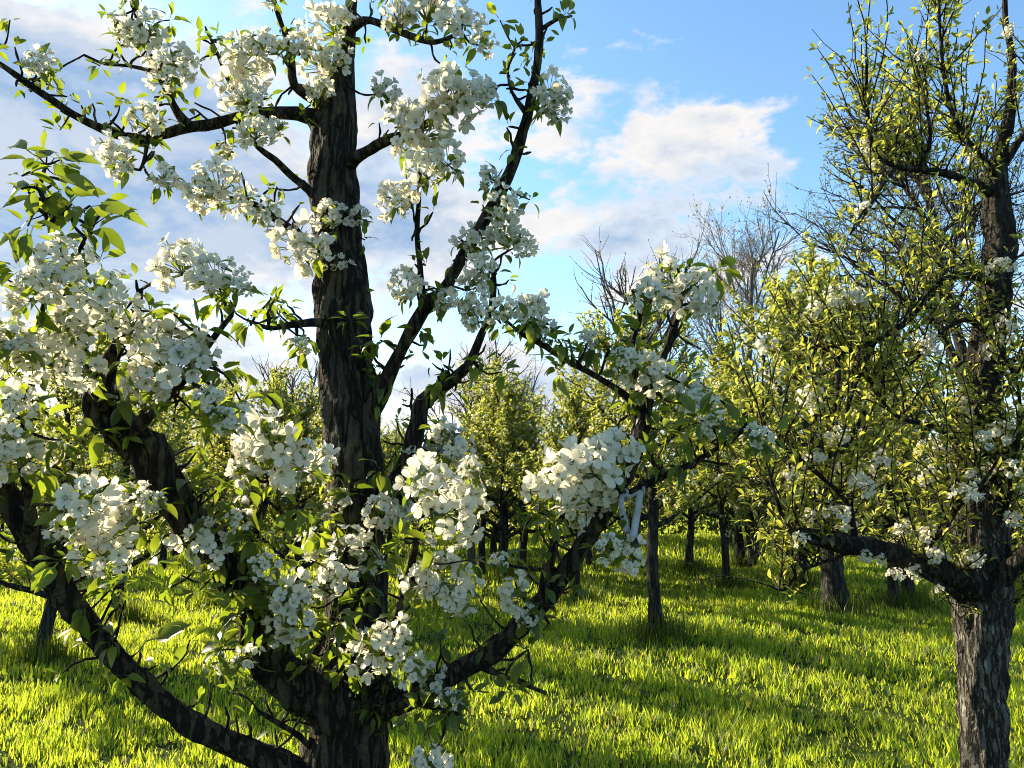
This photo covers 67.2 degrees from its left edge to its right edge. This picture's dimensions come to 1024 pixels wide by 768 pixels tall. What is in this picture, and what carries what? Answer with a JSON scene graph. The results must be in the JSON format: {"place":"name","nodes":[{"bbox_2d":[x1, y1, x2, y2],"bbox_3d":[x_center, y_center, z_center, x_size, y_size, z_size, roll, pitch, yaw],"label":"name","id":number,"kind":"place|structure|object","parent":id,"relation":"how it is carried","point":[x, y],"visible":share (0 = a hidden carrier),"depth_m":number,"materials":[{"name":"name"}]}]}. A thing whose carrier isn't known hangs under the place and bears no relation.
{"place":"outdoors","nodes":[
{"label":"outdoors","id":0,"kind":"place"},
{"bbox_2d":[0,491,1023,767],"bbox_3d":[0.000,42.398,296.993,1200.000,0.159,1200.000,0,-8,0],"label":"ground","id":1,"kind":"structure","parent":0,"point":[812,737],"depth_m":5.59,"materials":[{"name":"green plant"}]},
{"bbox_2d":[6,391,116,525],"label":"orchard tree","id":2,"kind":"object","parent":1,"relation":"on","point":[38,423],"visible":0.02,"depth_m":14.99,"materials":[{"name":"green plant"}]},
{"bbox_2d":[0,307,196,661],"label":"orchard tree","id":3,"kind":"object","parent":1,"relation":"on","point":[65,464],"visible":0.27,"depth_m":6.87,"materials":[{"name":"green plant"}]},
{"bbox_2d":[51,332,231,621],"bbox_3d":[-4.579,1.194,9.539,1.983,3.684,2.051,4,-9,-26],"label":"orchard tree","id":4,"kind":"object","parent":1,"relation":"on","point":[126,471],"visible":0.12,"depth_m":9.37,"materials":[{"name":"green plant"}]},
{"bbox_2d":[121,388,213,570],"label":"orchard tree","id":5,"kind":"object","parent":1,"relation":"on","point":[163,554],"visible":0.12,"depth_m":14.31,"materials":[{"name":"green plant"}]},
{"bbox_2d":[130,399,235,556],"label":"orchard tree","id":6,"kind":"object","parent":1,"relation":"on","point":[173,552],"visible":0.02,"depth_m":17.45,"materials":[{"name":"green plant"}]},
{"bbox_2d":[195,419,238,506],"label":"orchard tree","id":7,"kind":"object","parent":1,"relation":"on","point":[218,443],"visible":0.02,"depth_m":20.76,"materials":[{"name":"green plant"}]},
{"bbox_2d":[171,360,317,604],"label":"orchard tree","id":8,"kind":"object","parent":1,"relation":"on","point":[225,454],"visible":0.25,"depth_m":10.68,"materials":[{"name":"green plant"}]},
{"bbox_2d":[215,360,326,592],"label":"orchard tree","id":9,"kind":"object","parent":1,"relation":"on","point":[283,503],"visible":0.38,"depth_m":10.46,"materials":[{"name":"green plant"}]},
{"bbox_2d":[235,422,322,556],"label":"orchard tree","id":10,"kind":"object","parent":1,"relation":"on","point":[285,550],"visible":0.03,"depth_m":17.56,"materials":[{"name":"green plant"}]},
{"bbox_2d":[246,351,321,550],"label":"bare tree","id":11,"kind":"object","parent":1,"relation":"on","point":[293,385],"visible":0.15,"depth_m":19.81,"materials":[{"name":"brown plant"}]},
{"bbox_2d":[296,373,422,525],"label":"orchard tree","id":12,"kind":"object","parent":1,"relation":"on","point":[319,442],"visible":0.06,"depth_m":14.47,"materials":[{"name":"green plant"}]},
{"bbox_2d":[380,416,399,476],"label":"orchard tree","id":13,"kind":"object","parent":1,"relation":"on","point":[387,452],"visible":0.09,"depth_m":17.23,"materials":[{"name":"green plant"}]},
{"bbox_2d":[0,0,787,767],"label":"pear tree","id":14,"kind":"object","parent":1,"relation":"on","point":[344,698],"visible":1,"depth_m":1.76,"materials":[{"name":"white plant"}]},
{"bbox_2d":[618,486,644,537],"bbox_3d":[0.273,0.285,1.740,0.057,0.121,0.089,-2,-8,14],"label":"ribbon","id":15,"kind":"object","parent":14,"relation":"attached to","point":[639,495],"visible":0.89,"depth_m":1.71,"materials":[{"name":"fabric"}]},
{"bbox_2d":[383,420,413,536],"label":"orchard tree","id":16,"kind":"object","parent":1,"relation":"on","point":[393,437],"visible":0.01,"depth_m":25.89,"materials":[{"name":"green plant"}]},
{"bbox_2d":[385,424,438,549],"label":"orchard tree","id":17,"kind":"object","parent":1,"relation":"on","point":[403,432],"visible":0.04,"depth_m":19.77,"materials":[{"name":"green plant"}]},
{"bbox_2d":[423,433,516,518],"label":"tree","id":18,"kind":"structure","parent":1,"relation":"on","point":[438,448],"depth_m":43.44,"materials":[{"name":"plant"}]},
{"bbox_2d":[395,330,557,564],"bbox_3d":[-0.646,1.352,16.375,3.705,5.208,2.951,0,-8,0],"label":"bare tree","id":19,"kind":"object","parent":1,"relation":"on","point":[471,554],"visible":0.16,"depth_m":15.98,"materials":[{"name":"brown plant"}]},
{"bbox_2d":[426,355,534,574],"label":"orchard tree","id":20,"kind":"object","parent":1,"relation":"on","point":[481,543],"visible":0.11,"depth_m":14.21,"materials":[{"name":"green plant"}]},
{"bbox_2d":[446,442,533,553],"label":"orchard tree","id":21,"kind":"object","parent":1,"relation":"on","point":[493,544],"visible":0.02,"depth_m":17.19,"materials":[{"name":"green plant"}]},
{"bbox_2d":[417,355,581,578],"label":"orchard tree","id":22,"kind":"object","parent":1,"relation":"on","point":[496,432],"visible":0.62,"depth_m":12.97,"materials":[{"name":"green plant"}]},
{"bbox_2d":[479,420,520,543],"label":"orchard tree","id":23,"kind":"object","parent":1,"relation":"on","point":[498,533],"visible":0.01,"depth_m":20.58,"materials":[{"name":"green plant"}]},
{"bbox_2d":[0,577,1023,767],"bbox_3d":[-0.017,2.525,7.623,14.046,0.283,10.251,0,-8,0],"label":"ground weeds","id":24,"kind":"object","parent":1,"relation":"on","point":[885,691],"visible":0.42,"depth_m":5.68,"materials":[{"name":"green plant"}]},
{"bbox_2d":[0,452,1023,536],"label":"hedge","id":25,"kind":"object","parent":1,"relation":"on","point":[713,527],"visible":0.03,"depth_m":23.06,"materials":[{"name":"green plant"}]},
{"bbox_2d":[469,381,555,565],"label":"orchard tree","id":26,"kind":"object","parent":1,"relation":"on","point":[523,543],"visible":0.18,"depth_m":13.86,"materials":[{"name":"green plant"}]},
{"bbox_2d":[470,378,573,444],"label":"bare tree","id":27,"kind":"object","parent":1,"relation":"on","point":[532,405],"visible":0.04,"depth_m":24.76,"materials":[{"name":"brown plant"}]},
{"bbox_2d":[486,358,643,601],"bbox_3d":[0.718,1.331,10.503,1.873,3.479,1.937,-5,-9,33],"label":"orchard tree","id":28,"kind":"object","parent":1,"relation":"on","point":[572,414],"visible":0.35,"depth_m":10.30,"materials":[{"name":"green plant"}]},
{"bbox_2d":[538,406,648,565],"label":"orchard tree","id":29,"kind":"object","parent":1,"relation":"on","point":[589,556],"visible":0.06,"depth_m":14.90,"materials":[{"name":"green plant"}]},
{"bbox_2d":[503,222,727,562],"bbox_3d":[2.102,0.326,14.689,4.552,6.778,3.591,0,-8,0],"label":"bare tree","id":30,"kind":"object","parent":1,"relation":"on","point":[657,325],"visible":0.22,"depth_m":14.65,"materials":[{"name":"brown plant"}]},
{"bbox_2d":[605,380,682,545],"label":"orchard tree","id":31,"kind":"object","parent":1,"relation":"on","point":[623,443],"visible":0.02,"depth_m":16.97,"materials":[{"name":"green plant"}]},
{"bbox_2d":[623,441,665,542],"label":"orchard tree","id":32,"kind":"object","parent":1,"relation":"on","point":[662,510],"depth_m":20.61,"materials":[{"name":"green plant"}]},
{"bbox_2d":[553,290,744,640],"bbox_3d":[1.421,0.838,7.867,1.982,3.637,1.869,-5,-9,32],"label":"orchard tree","id":33,"kind":"object","parent":1,"relation":"on","point":[658,491],"visible":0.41,"depth_m":7.67,"materials":[{"name":"green plant"}]},
{"bbox_2d":[645,365,755,569],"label":"orchard tree","id":34,"kind":"object","parent":1,"relation":"on","point":[692,516],"visible":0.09,"depth_m":14.28,"materials":[{"name":"green plant"}]},
{"bbox_2d":[660,363,765,583],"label":"orchard tree","id":35,"kind":"object","parent":1,"relation":"on","point":[741,512],"visible":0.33,"depth_m":11.93,"materials":[{"name":"green plant"}]},
{"bbox_2d":[662,331,767,567],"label":"orchard tree","id":36,"kind":"object","parent":1,"relation":"on","point":[724,354],"visible":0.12,"depth_m":15.50,"materials":[{"name":"green plant"}]},
{"bbox_2d":[704,466,756,546],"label":"orchard tree","id":37,"kind":"object","parent":1,"relation":"on","point":[727,525],"visible":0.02,"depth_m":20.30,"materials":[{"name":"green plant"}]},
{"bbox_2d":[700,392,786,567],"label":"orchard tree","id":38,"kind":"object","parent":1,"relation":"on","point":[747,528],"visible":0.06,"depth_m":14.95,"materials":[{"name":"green plant"}]},
{"bbox_2d":[655,190,832,396],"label":"bare tree","id":39,"kind":"object","parent":1,"relation":"on","point":[752,281],"visible":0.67,"depth_m":35.44,"materials":[{"name":"brown plant"}]},
{"bbox_2d":[744,485,781,559],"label":"orchard tree","id":40,"kind":"object","parent":1,"relation":"on","point":[757,544],"visible":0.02,"depth_m":17.09,"materials":[{"name":"green plant"}]},
{"bbox_2d":[711,270,869,588],"bbox_3d":[4.427,0.693,12.410,2.721,5.308,2.575,1,-8,-5],"label":"orchard tree","id":41,"kind":"object","parent":1,"relation":"on","point":[804,564],"visible":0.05,"depth_m":12.27,"materials":[{"name":"green plant"}]},
{"bbox_2d":[703,230,931,616],"bbox_3d":[3.814,0.435,9.614,2.639,5.037,2.427,-7,-11,42],"label":"orchard tree","id":42,"kind":"object","parent":1,"relation":"on","point":[833,582],"visible":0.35,"depth_m":9.53,"materials":[{"name":"green plant"}]},
{"bbox_2d":[659,0,1023,767],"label":"pear tree","id":43,"kind":"object","parent":1,"relation":"on","point":[977,574],"visible":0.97,"depth_m":3.31,"materials":[{"name":"green plant"}]},
{"bbox_2d":[759,257,941,534],"bbox_3d":[12.201,0.032,26.663,7.050,10.648,6.858,0,-8,0],"label":"bare tree","id":44,"kind":"object","parent":1,"relation":"on","point":[857,523],"visible":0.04,"depth_m":26.67,"materials":[{"name":"brown plant"}]},
{"bbox_2d":[751,31,1023,389],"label":"bare tree","id":45,"kind":"object","parent":1,"relation":"on","point":[975,210],"visible":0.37,"depth_m":20.00,"materials":[{"name":"brown plant"}]},
{"bbox_2d":[825,349,950,601],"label":"orchard tree","id":46,"kind":"object","parent":1,"relation":"on","point":[906,581],"visible":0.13,"depth_m":10.21,"materials":[{"name":"green plant"}]},
{"bbox_2d":[834,383,943,569],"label":"orchard tree","id":47,"kind":"object","parent":1,"relation":"on","point":[925,455],"visible":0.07,"depth_m":13.99,"materials":[{"name":"green plant"}]},
{"bbox_2d":[837,344,949,608],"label":"orchard tree","id":48,"kind":"object","parent":1,"relation":"on","point":[891,582],"visible":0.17,"depth_m":10.02,"materials":[{"name":"green plant"}]},
{"bbox_2d":[888,387,949,544],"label":"orchard tree","id":49,"kind":"object","parent":1,"relation":"on","point":[938,434],"visible":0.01,"depth_m":20.20,"materials":[{"name":"green plant"}]},
{"bbox_2d":[1000,425,1023,552],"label":"orchard tree","id":50,"kind":"object","parent":1,"relation":"on","point":[1002,497],"visible":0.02,"depth_m":17.49,"materials":[{"name":"green plant"}]},
{"bbox_2d":[1003,410,1023,546],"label":"orchard tree","id":51,"kind":"object","parent":1,"relation":"on","point":[1014,544],"depth_m":20.09,"materials":[{"name":"green plant"}]},
{"bbox_2d":[1007,403,1023,505],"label":"orchard tree","id":52,"kind":"object","parent":1,"relation":"on","point":[1022,463],"visible":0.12,"depth_m":15.40,"materials":[{"name":"green plant"}]},
{"bbox_2d":[0,0,1023,488],"label":"sky","id":53,"kind":"structure","parent":0,"point":[673,101],"materials":[{"name":"blue"}]}
]}

